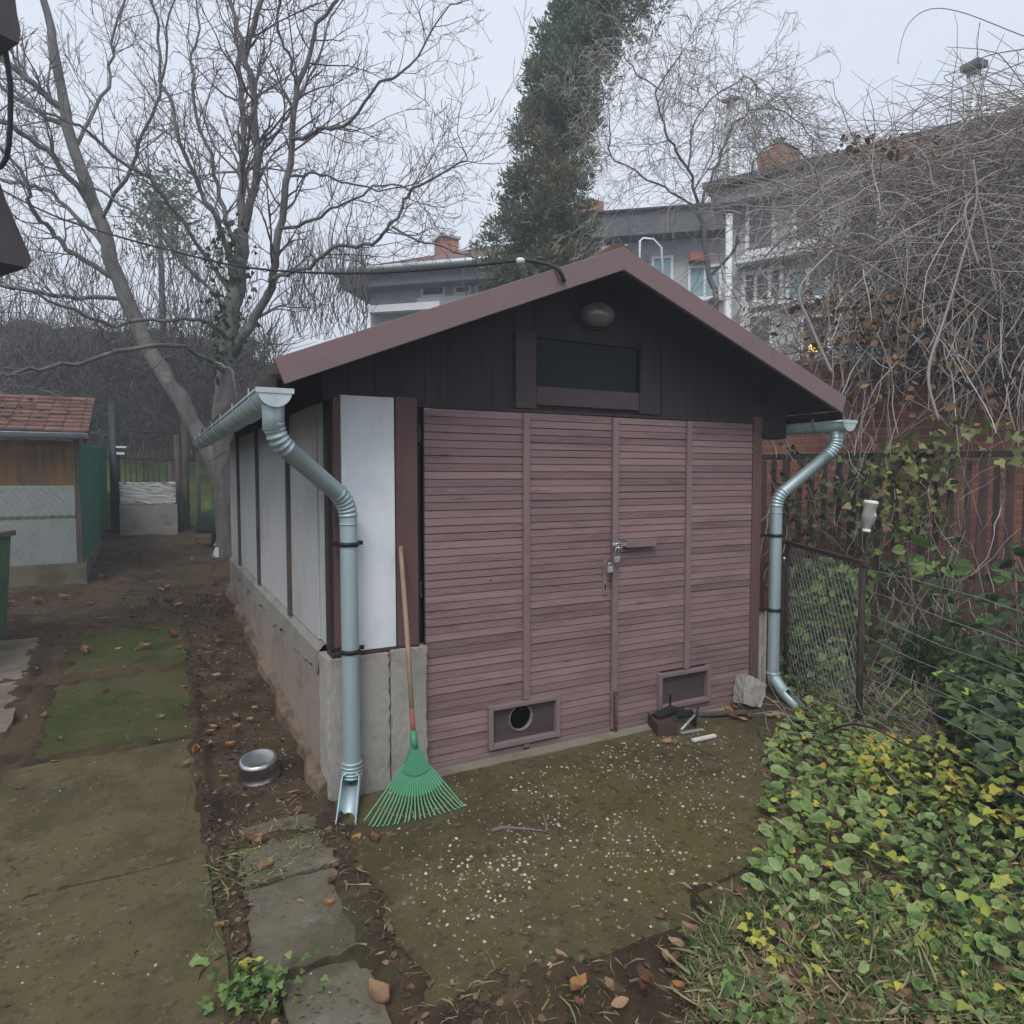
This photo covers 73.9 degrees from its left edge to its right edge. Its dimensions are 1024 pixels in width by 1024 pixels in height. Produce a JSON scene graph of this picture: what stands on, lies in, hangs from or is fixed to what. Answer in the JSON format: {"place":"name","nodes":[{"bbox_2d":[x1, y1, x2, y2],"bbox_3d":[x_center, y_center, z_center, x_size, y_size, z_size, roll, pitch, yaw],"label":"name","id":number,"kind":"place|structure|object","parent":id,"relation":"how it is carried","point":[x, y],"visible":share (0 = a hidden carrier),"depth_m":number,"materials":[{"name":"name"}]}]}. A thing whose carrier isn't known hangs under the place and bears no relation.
{"place":"outdoors","nodes":[
{"label":"outdoors","id":0,"kind":"place"},
{"bbox_2d":[0,0,31,276],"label":"street lamp","id":1,"kind":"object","parent":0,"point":[14,255],"visible":1,"depth_m":3.91,"materials":[{"name":"black metal"}]},
{"bbox_2d":[0,637,39,731],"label":"pale path","id":2,"kind":"structure","parent":0,"point":[14,659],"depth_m":5.07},
{"bbox_2d":[30,624,191,759],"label":"mossy path","id":3,"kind":"structure","parent":0,"point":[75,727],"depth_m":4.59,"materials":[{"name":"plant"}]},
{"bbox_2d":[138,642,150,648],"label":"fallen leaf","id":4,"kind":"object","parent":3,"relation":"on","point":[144,646],"visible":1,"depth_m":5.57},
{"bbox_2d":[0,739,229,1023],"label":"path","id":5,"kind":"structure","parent":0,"point":[134,822],"depth_m":2.63,"materials":[{"name":"concrete"}]},
{"bbox_2d":[4,723,357,1004],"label":"path pebbles","id":6,"kind":"object","parent":5,"relation":"on","point":[187,955],"visible":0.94,"depth_m":2.46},
{"bbox_2d":[180,759,190,767],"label":"fallen leaf","id":7,"kind":"object","parent":5,"relation":"on","point":[184,764],"visible":1,"depth_m":3.71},
{"bbox_2d":[27,445,210,528],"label":"lawn","id":8,"kind":"structure","parent":0,"point":[205,495],"depth_m":13.69,"materials":[{"name":"plant"}]},
{"bbox_2d":[0,319,254,446],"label":"hill","id":9,"kind":"structure","parent":0,"point":[96,441],"depth_m":15.80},
{"bbox_2d":[102,139,216,348],"bbox_3d":[-8.859,-5.839,17.070,3.433,7.154,1.596,0,3,2],"label":"evergreen shrub","id":10,"kind":"object","parent":9,"relation":"on","point":[177,205],"visible":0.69,"depth_m":16.79,"materials":[{"name":"green plant"}]},
{"bbox_2d":[0,356,1023,1023],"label":"ground","id":11,"kind":"structure","parent":0,"point":[22,738],"depth_m":3.89,"materials":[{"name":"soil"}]},
{"bbox_2d":[0,530,15,636],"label":"trash bin","id":12,"kind":"object","parent":11,"relation":"on","point":[5,539],"visible":0.8,"depth_m":5.81,"materials":[{"name":"green paint"}]},
{"bbox_2d":[0,394,107,587],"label":"hen coop","id":13,"kind":"structure","parent":11,"relation":"on","point":[56,538],"depth_m":7.70,"materials":[{"name":"green paint"}]},
{"bbox_2d":[0,397,43,417],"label":"roof leaves","id":14,"kind":"object","parent":13,"relation":"on","point":[3,405],"visible":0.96,"depth_m":7.92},
{"bbox_2d":[0,0,233,544],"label":"leaning tree","id":15,"kind":"object","parent":11,"relation":"on","point":[177,393],"visible":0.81,"depth_m":10.49,"materials":[{"name":"grey plant"}]},
{"bbox_2d":[119,504,177,535],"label":"wall","id":16,"kind":"structure","parent":11,"relation":"on","point":[139,519],"depth_m":11.24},
{"bbox_2d":[119,482,176,504],"bbox_3d":[-6.033,-0.311,11.287,0.844,0.384,0.155,-2,3,-28],"label":"sheet","id":17,"kind":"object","parent":16,"relation":"on","point":[147,492],"depth_m":11.23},
{"bbox_2d":[104,401,200,532],"bbox_3d":[-6.028,-0.565,11.490,1.437,2.602,0.176,-2,3,-28],"label":"back fence","id":18,"kind":"object","parent":11,"relation":"on","point":[181,458],"visible":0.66,"depth_m":11.56,"materials":[{"name":"wood"}]},
{"bbox_2d":[0,273,330,463],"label":"brushwood","id":19,"kind":"object","parent":11,"relation":"on","point":[114,364],"visible":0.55,"depth_m":13.51,"materials":[{"name":"plant"}]},
{"bbox_2d":[0,186,392,339],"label":"thicket","id":20,"kind":"object","parent":11,"relation":"on","point":[351,282],"visible":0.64,"depth_m":15.53,"materials":[{"name":"plant"}]},
{"bbox_2d":[195,508,215,533],"bbox_3d":[-4.426,0.110,10.419,0.654,0.407,0.654,2,4,36],"label":"tarp heap","id":21,"kind":"object","parent":11,"relation":"on","point":[205,522],"visible":0.4,"depth_m":10.16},
{"bbox_2d":[189,953,227,978],"bbox_3d":[-1.016,1.507,2.274,0.116,0.055,0.135,2,4,34],"label":"weed plant","id":22,"kind":"object","parent":11,"relation":"on","point":[195,960],"visible":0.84,"depth_m":2.26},
{"bbox_2d":[252,835,261,845],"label":"fallen leaf","id":23,"kind":"object","parent":11,"relation":"on","point":[257,839],"visible":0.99,"depth_m":3.00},
{"bbox_2d":[238,748,280,787],"bbox_3d":[-1.371,1.381,3.695,0.219,0.143,0.220,-2,3,-28],"label":"metal pot","id":24,"kind":"object","parent":11,"relation":"on","point":[257,767],"visible":1,"depth_m":3.63,"materials":[{"name":"metal"}]},
{"bbox_2d":[196,948,328,1023],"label":"weed plant","id":25,"kind":"object","parent":11,"relation":"on","point":[267,979],"visible":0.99,"depth_m":2.10,"materials":[{"name":"plant"}]},
{"bbox_2d":[0,0,566,558],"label":"walnut tree","id":26,"kind":"object","parent":11,"relation":"on","point":[226,370],"visible":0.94,"depth_m":8.93,"materials":[{"name":"grey plant"}]},
{"bbox_2d":[199,212,264,362],"bbox_3d":[-3.936,-3.098,9.421,0.987,2.140,0.638,0,3,3],"label":"ivy","id":27,"kind":"object","parent":26,"relation":"attached to","point":[231,279],"visible":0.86,"depth_m":9.32,"materials":[{"name":"plant"}]},
{"bbox_2d":[265,824,317,844],"bbox_3d":[-0.975,1.462,3.117,0.318,0.022,0.102,-2,4,-32],"label":"stick","id":28,"kind":"object","parent":11,"relation":"on","point":[297,827],"visible":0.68,"depth_m":3.15,"materials":[{"name":"brown wood"}]},
{"bbox_2d":[238,813,391,1023],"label":"stepping path","id":29,"kind":"structure","parent":11,"relation":"on","point":[282,921],"depth_m":2.43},
{"bbox_2d":[244,833,269,843],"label":"fallen leaf","id":30,"kind":"object","parent":29,"relation":"on","point":[250,836],"visible":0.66,"depth_m":3.02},
{"bbox_2d":[257,859,273,869],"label":"fallen leaf","id":31,"kind":"object","parent":29,"relation":"on","point":[265,865],"visible":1,"depth_m":2.81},
{"bbox_2d":[324,898,334,904],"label":"fallen leaf","id":32,"kind":"object","parent":29,"relation":"on","point":[329,901],"visible":1,"depth_m":2.58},
{"bbox_2d":[366,978,389,1003],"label":"fallen leaf","id":33,"kind":"object","parent":29,"relation":"on","point":[378,991],"visible":0.9,"depth_m":2.09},
{"bbox_2d":[1,624,948,1023],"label":"slab debris","id":34,"kind":"object","parent":11,"relation":"on","point":[439,824],"visible":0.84,"depth_m":3.15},
{"bbox_2d":[328,232,648,326],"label":"house","id":35,"kind":"structure","parent":11,"relation":"on","point":[413,293],"depth_m":19.46,"materials":[{"name":"paint"}]},
{"bbox_2d":[420,287,445,297],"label":"window","id":36,"kind":"structure","parent":35,"relation":"in","point":[434,292],"depth_m":19.65,"materials":[{"name":"white"}]},
{"bbox_2d":[454,285,470,294],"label":"window","id":37,"kind":"structure","parent":35,"relation":"in","point":[458,290],"depth_m":19.43,"materials":[{"name":"white"}]},
{"bbox_2d":[475,284,498,293],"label":"window","id":38,"kind":"structure","parent":35,"relation":"in","point":[477,287],"depth_m":19.30,"materials":[{"name":"white"}]},
{"bbox_2d":[192,244,857,823],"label":"shed","id":39,"kind":"structure","parent":11,"relation":"on","point":[512,466],"depth_m":4.04,"materials":[{"name":"brown wood"}]},
{"bbox_2d":[3,190,565,282],"bbox_3d":[-2.229,-2.123,4.859,5.660,1.689,0.183,1,3,26],"label":"overhead cable","id":40,"kind":"object","parent":39,"relation":"attached to","point":[559,270],"visible":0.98,"depth_m":4.40,"materials":[{"name":"grey plastic"}]},
{"bbox_2d":[423,408,611,768],"bbox_3d":[0.075,0.422,3.992,1.235,1.995,0.062,-2,3,-28],"label":"door leaf","id":41,"kind":"structure","parent":39,"relation":"in","point":[517,522],"depth_m":3.95,"materials":[{"name":"paint"}]},
{"bbox_2d":[577,301,614,330],"bbox_3d":[0.518,-1.191,4.110,0.255,0.176,0.150,-2,3,-28],"label":"wall lamp","id":42,"kind":"object","parent":39,"relation":"attached to","point":[595,315],"visible":1,"depth_m":4.06,"materials":[{"name":"grey glass"}]},
{"bbox_2d":[614,547,619,562],"bbox_3d":[0.653,0.266,4.226,0.038,0.096,0.016,-2,3,-28],"label":"padlock","id":43,"kind":"object","parent":39,"relation":"hanging from","point":[616,559],"visible":1,"depth_m":4.22,"materials":[{"name":"metal"}]},
{"bbox_2d":[639,237,662,272],"bbox_3d":[1.685,-2.831,8.218,0.314,0.964,0.045,0,3,2],"label":"bent pipe","id":44,"kind":"object","parent":39,"relation":"attached to","point":[661,250],"visible":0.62,"depth_m":8.19,"materials":[{"name":"metal"}]},
{"bbox_2d":[609,418,752,731],"bbox_3d":[1.159,0.398,4.546,1.240,2.009,0.098,-2,3,-28],"label":"door leaf","id":45,"kind":"structure","parent":39,"relation":"in","point":[681,494],"depth_m":4.53,"materials":[{"name":"paint"}]},
{"bbox_2d":[464,0,673,292],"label":"conifer","id":46,"kind":"object","parent":11,"relation":"on","point":[548,212],"visible":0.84,"depth_m":12.19,"materials":[{"name":"green plant"}]},
{"bbox_2d":[566,973,587,995],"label":"fallen leaf","id":47,"kind":"object","parent":11,"relation":"on","point":[574,981],"visible":0.97,"depth_m":2.18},
{"bbox_2d":[574,995,582,1010],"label":"fallen leaf","id":48,"kind":"object","parent":11,"relation":"on","point":[578,1000],"visible":1,"depth_m":2.11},
{"bbox_2d":[434,703,764,776],"bbox_3d":[0.695,1.426,4.302,2.632,0.070,0.096,-2,3,-28],"label":"apron border","id":49,"kind":"object","parent":11,"relation":"on","point":[500,759],"visible":0.32,"depth_m":4.04,"materials":[{"name":"concrete"}]},
{"bbox_2d":[733,673,766,707],"bbox_3d":[1.666,1.265,4.785,0.202,0.207,0.125,24,-19,-19],"label":"concrete lump","id":50,"kind":"object","parent":49,"relation":"on","point":[746,692],"visible":1,"depth_m":4.74,"materials":[{"name":"concrete"}]},
{"bbox_2d":[182,641,1023,1023],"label":"grass","id":51,"kind":"structure","parent":11,"relation":"on","point":[718,929],"depth_m":2.33,"materials":[{"name":"plant"}]},
{"bbox_2d":[788,932,809,942],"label":"fallen leaf","id":52,"kind":"object","parent":51,"relation":"on","point":[806,936],"visible":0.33,"depth_m":2.36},
{"bbox_2d":[865,605,988,683],"bbox_3d":[3.090,0.928,4.905,0.832,0.644,0.878,-2,3,-28],"label":"sedge","id":53,"kind":"object","parent":51,"relation":"on","point":[922,654],"visible":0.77,"depth_m":4.85,"materials":[{"name":"plant"}]},
{"bbox_2d":[991,964,1021,988],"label":"fallen leaf","id":54,"kind":"object","parent":51,"relation":"on","point":[997,972],"visible":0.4,"depth_m":2.18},
{"bbox_2d":[603,976,615,991],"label":"fallen leaf","id":55,"kind":"object","parent":11,"relation":"on","point":[609,983],"visible":1,"depth_m":2.17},
{"bbox_2d":[607,996,628,1007],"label":"fallen leaf","id":56,"kind":"object","parent":11,"relation":"on","point":[619,1001],"visible":1,"depth_m":2.10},
{"bbox_2d":[228,791,1020,1023],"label":"dry straw","id":57,"kind":"object","parent":11,"relation":"on","point":[546,1002],"visible":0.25,"depth_m":2.24,"materials":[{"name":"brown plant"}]},
{"bbox_2d":[335,705,922,1005],"bbox_3d":[0.929,1.472,3.503,3.537,0.070,1.558,-2,3,-28],"label":"apron","id":58,"kind":"object","parent":11,"relation":"on","point":[565,927],"visible":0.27,"depth_m":2.99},
{"bbox_2d":[367,831,379,841],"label":"fallen leaf","id":59,"kind":"object","parent":58,"relation":"on","point":[375,838],"visible":0.96,"depth_m":3.03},
{"bbox_2d":[364,546,465,826],"bbox_3d":[-0.550,0.814,3.381,0.501,1.251,0.481,-2,3,-28],"label":"leaf rake","id":60,"kind":"object","parent":58,"relation":"on","point":[417,775],"visible":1,"depth_m":3.29,"materials":[{"name":"plastic"}]},
{"bbox_2d":[491,826,544,832],"bbox_3d":[0.027,1.452,3.120,0.249,0.022,0.053,0,3,-1],"label":"stick","id":61,"kind":"object","parent":58,"relation":"on","point":[508,827],"visible":1,"depth_m":3.12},
{"bbox_2d":[363,721,868,968],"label":"pebbles","id":62,"kind":"object","parent":58,"relation":"on","point":[531,888],"visible":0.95,"depth_m":2.95,"materials":[{"name":"stone"}]},
{"bbox_2d":[648,694,698,735],"bbox_3d":[1.051,1.294,4.356,0.318,0.192,0.221,0,3,-7],"label":"rusty box","id":63,"kind":"object","parent":58,"relation":"on","point":[661,722],"visible":1,"depth_m":4.34,"materials":[{"name":"metal"}]},
{"bbox_2d":[680,728,703,733],"bbox_3d":[1.133,1.381,4.288,0.168,0.012,0.022,-1,3,-21],"label":"metal strip","id":64,"kind":"object","parent":58,"relation":"on","point":[692,731],"visible":1,"depth_m":4.28,"materials":[{"name":"metal"}]},
{"bbox_2d":[691,734,716,741],"bbox_3d":[1.178,1.387,4.178,0.182,0.016,0.026,-2,3,-26],"label":"metal strip","id":65,"kind":"object","parent":58,"relation":"on","point":[701,738],"visible":1,"depth_m":4.17,"materials":[{"name":"paint"}]},
{"bbox_2d":[824,722,933,755],"bbox_3d":[1.876,1.221,3.674,0.606,0.363,0.858,2,4,40],"label":"bent rod","id":66,"kind":"object","parent":58,"relation":"on","point":[875,728],"visible":0.87,"depth_m":3.39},
{"bbox_2d":[638,971,649,995],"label":"fallen leaf","id":67,"kind":"object","parent":11,"relation":"on","point":[642,985],"visible":0.98,"depth_m":2.16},
{"bbox_2d":[637,965,656,994],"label":"fallen leaf","id":68,"kind":"object","parent":11,"relation":"on","point":[641,971],"visible":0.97,"depth_m":2.18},
{"bbox_2d":[629,978,666,991],"bbox_3d":[0.437,1.513,2.185,0.121,0.019,0.020,1,3,19],"label":"stick","id":69,"kind":"object","parent":11,"relation":"on","point":[635,980],"visible":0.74,"depth_m":2.19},
{"bbox_2d":[575,199,724,314],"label":"house","id":70,"kind":"structure","parent":11,"relation":"on","point":[687,249],"depth_m":18.55,"materials":[{"name":"paint"}]},
{"bbox_2d":[652,255,672,279],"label":"window","id":71,"kind":"structure","parent":70,"relation":"in","point":[667,259],"depth_m":18.81,"materials":[{"name":"white"}]},
{"bbox_2d":[688,264,723,301],"bbox_3d":[5.267,-6.257,18.604,1.008,0.972,0.118,1,3,11],"label":"window","id":72,"kind":"structure","parent":70,"relation":"in","point":[692,277],"depth_m":18.64,"materials":[{"name":"white"}]},
{"bbox_2d":[668,950,680,963],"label":"fallen leaf","id":73,"kind":"object","parent":11,"relation":"on","point":[677,954],"visible":0.75,"depth_m":2.29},
{"bbox_2d":[668,937,687,947],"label":"fallen leaf","id":74,"kind":"object","parent":11,"relation":"on","point":[678,940],"visible":0.93,"depth_m":2.38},
{"bbox_2d":[672,980,684,988],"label":"fallen leaf","id":75,"kind":"object","parent":11,"relation":"on","point":[677,984],"visible":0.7,"depth_m":2.16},
{"bbox_2d":[682,920,696,933],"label":"fallen leaf","id":76,"kind":"object","parent":11,"relation":"on","point":[690,928],"visible":0.73,"depth_m":2.42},
{"bbox_2d":[676,710,747,717],"bbox_3d":[1.273,1.357,4.569,0.629,0.024,0.050,0,3,-6],"label":"wood slat","id":77,"kind":"object","parent":11,"relation":"on","point":[713,713],"visible":0.64,"depth_m":4.57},
{"bbox_2d":[541,0,893,364],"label":"bare tree","id":78,"kind":"object","parent":11,"relation":"on","point":[715,171],"visible":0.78,"depth_m":9.10,"materials":[{"name":"grey plant"}]},
{"bbox_2d":[782,541,867,738],"bbox_3d":[2.126,0.916,4.745,0.068,1.330,1.180,0,3,0],"label":"chain link fence","id":79,"kind":"object","parent":11,"relation":"on","point":[862,564],"visible":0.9,"depth_m":4.60,"materials":[{"name":"metal"}]},
{"bbox_2d":[780,557,873,677],"bbox_3d":[2.667,0.813,5.677,0.825,0.908,0.918,1,3,12],"label":"shrub","id":80,"kind":"object","parent":11,"relation":"on","point":[867,604],"visible":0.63,"depth_m":5.56,"materials":[{"name":"plant"}]},
{"bbox_2d":[697,799,979,924],"bbox_3d":[1.548,1.508,2.926,1.806,0.070,0.330,-2,3,-28],"label":"apron strip","id":81,"kind":"object","parent":11,"relation":"on","point":[705,897],"visible":0.13,"depth_m":2.73,"materials":[{"name":"concrete"}]},
{"bbox_2d":[734,885,745,896],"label":"fallen leaf","id":82,"kind":"object","parent":81,"relation":"on","point":[741,890],"visible":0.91,"depth_m":2.66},
{"bbox_2d":[817,861,834,873],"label":"fallen leaf","id":83,"kind":"object","parent":81,"relation":"on","point":[825,869],"visible":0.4,"depth_m":2.77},
{"bbox_2d":[702,57,1023,364],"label":"house","id":84,"kind":"structure","parent":11,"relation":"on","point":[730,264],"depth_m":12.52,"materials":[{"name":"grey paint"}]},
{"bbox_2d":[741,198,778,259],"bbox_3d":[4.623,-5.344,12.669,0.667,1.126,0.118,2,4,33],"label":"window","id":85,"kind":"structure","parent":84,"relation":"in","point":[748,238],"depth_m":12.72,"materials":[{"name":"white"}]},
{"bbox_2d":[748,311,773,346],"bbox_3d":[4.651,-3.268,12.792,0.068,0.949,0.502,-5,5,-57],"label":"window","id":86,"kind":"structure","parent":84,"relation":"in","point":[768,329],"depth_m":12.75,"materials":[{"name":"white"}]},
{"bbox_2d":[737,265,786,308],"bbox_3d":[4.672,-4.183,12.699,0.872,0.695,0.118,2,4,33],"label":"window","id":87,"kind":"structure","parent":84,"relation":"in","point":[744,276],"depth_m":12.72,"materials":[{"name":"white"}]},
{"bbox_2d":[781,265,829,306],"bbox_3d":[5.322,-4.086,12.276,0.852,0.666,0.118,2,4,33],"label":"window","id":88,"kind":"structure","parent":84,"relation":"in","point":[809,269],"depth_m":12.32,"materials":[{"name":"white"}]},
{"bbox_2d":[788,189,827,249],"bbox_3d":[5.313,-5.335,12.215,0.651,1.111,0.118,2,4,33],"label":"window","id":89,"kind":"structure","parent":84,"relation":"in","point":[793,208],"depth_m":12.27,"materials":[{"name":"white"}]},
{"bbox_2d":[796,313,835,362],"bbox_3d":[5.453,-3.149,12.240,0.671,0.845,0.118,2,4,33],"label":"window","id":90,"kind":"structure","parent":84,"relation":"in","point":[802,320],"depth_m":12.33,"materials":[{"name":"white"}]},
{"bbox_2d":[843,181,882,259],"bbox_3d":[6.061,-5.053,11.738,0.643,1.252,0.118,2,4,33],"label":"window","id":91,"kind":"structure","parent":84,"relation":"in","point":[873,181],"depth_m":11.78,"materials":[{"name":"white"}]},
{"bbox_2d":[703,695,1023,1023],"bbox_3d":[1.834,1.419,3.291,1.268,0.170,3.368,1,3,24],"label":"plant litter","id":92,"kind":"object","parent":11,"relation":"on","point":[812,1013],"visible":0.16,"depth_m":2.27,"materials":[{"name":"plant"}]},
{"bbox_2d":[778,961,799,978],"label":"fallen leaf","id":93,"kind":"object","parent":92,"relation":"on","point":[784,967],"visible":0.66,"depth_m":2.21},
{"bbox_2d":[707,634,1023,1023],"bbox_3d":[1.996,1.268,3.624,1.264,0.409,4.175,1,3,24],"label":"ground cover","id":94,"kind":"object","parent":11,"relation":"on","point":[813,870],"visible":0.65,"depth_m":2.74,"materials":[{"name":"plant"}]},
{"bbox_2d":[865,532,867,560],"bbox_3d":[2.261,0.789,4.386,0.039,1.423,0.012,-1,3,-21],"label":"stake","id":95,"kind":"object","parent":11,"relation":"on","point":[866,546],"visible":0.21,"depth_m":4.36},
{"bbox_2d":[861,500,878,532],"bbox_3d":[2.287,0.028,4.350,0.100,0.211,0.093,-2,3,-28],"label":"plastic bottle","id":96,"kind":"object","parent":95,"relation":"on","point":[868,516],"visible":1,"depth_m":4.32,"materials":[{"name":"white"}]},
{"bbox_2d":[710,638,1023,1023],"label":"dark ground cover","id":97,"kind":"object","parent":11,"relation":"on","point":[966,718],"visible":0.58,"depth_m":3.42,"materials":[{"name":"plant"}]},
{"bbox_2d":[723,662,1023,802],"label":"dead twigs","id":98,"kind":"object","parent":11,"relation":"on","point":[903,733],"visible":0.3,"depth_m":4.22,"materials":[{"name":"plant"}]},
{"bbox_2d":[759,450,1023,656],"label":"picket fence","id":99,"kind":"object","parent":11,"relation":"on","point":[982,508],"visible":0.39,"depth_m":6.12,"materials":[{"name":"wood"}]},
{"bbox_2d":[761,352,899,607],"bbox_3d":[2.923,-0.306,6.515,1.117,2.390,1.302,-2,4,-36],"label":"ivy","id":100,"kind":"object","parent":99,"relation":"attached to","point":[838,491],"visible":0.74,"depth_m":6.35,"materials":[{"name":"plant"}]},
{"bbox_2d":[791,382,1023,656],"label":"ivy","id":101,"kind":"object","parent":99,"relation":"attached to","point":[910,467],"visible":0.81,"depth_m":6.00,"materials":[{"name":"plant"}]},
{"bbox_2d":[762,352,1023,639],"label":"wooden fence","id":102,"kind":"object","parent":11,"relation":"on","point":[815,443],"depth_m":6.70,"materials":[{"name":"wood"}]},
{"bbox_2d":[632,8,1023,475],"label":"bare vine","id":103,"kind":"object","parent":102,"relation":"on","point":[941,327],"visible":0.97,"depth_m":6.25,"materials":[{"name":"plant"}]},
{"bbox_2d":[888,988,912,1001],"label":"fallen leaf","id":104,"kind":"object","parent":11,"relation":"on","point":[906,991],"visible":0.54,"depth_m":2.10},
{"bbox_2d":[865,526,973,687],"bbox_3d":[3.041,0.698,5.072,0.708,1.199,0.504,1,3,27],"label":"broad leaf plant","id":105,"kind":"object","parent":11,"relation":"on","point":[918,568],"visible":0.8,"depth_m":5.03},
{"bbox_2d":[873,553,990,694],"bbox_3d":[3.092,0.870,5.024,0.726,1.154,1.299,2,4,36],"label":"shrub","id":106,"kind":"object","parent":11,"relation":"on","point":[931,590],"visible":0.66,"depth_m":4.92,"materials":[{"name":"plant"}]},
{"bbox_2d":[861,569,1023,837],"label":"wire fence","id":107,"kind":"object","parent":11,"relation":"on","point":[1011,642],"visible":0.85,"depth_m":3.34,"materials":[{"name":"metal"}]},
{"bbox_2d":[968,537,1023,695],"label":"shrub","id":108,"kind":"object","parent":11,"relation":"on","point":[999,618],"visible":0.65,"depth_m":4.45,"materials":[{"name":"plant"}]},
{"bbox_2d":[982,843,1011,862],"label":"fallen leaf","id":109,"kind":"object","parent":11,"relation":"on","point":[994,852],"visible":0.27,"depth_m":2.87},
{"bbox_2d":[0,0,1023,363],"label":"sky","id":110,"kind":"structure","parent":0,"point":[866,35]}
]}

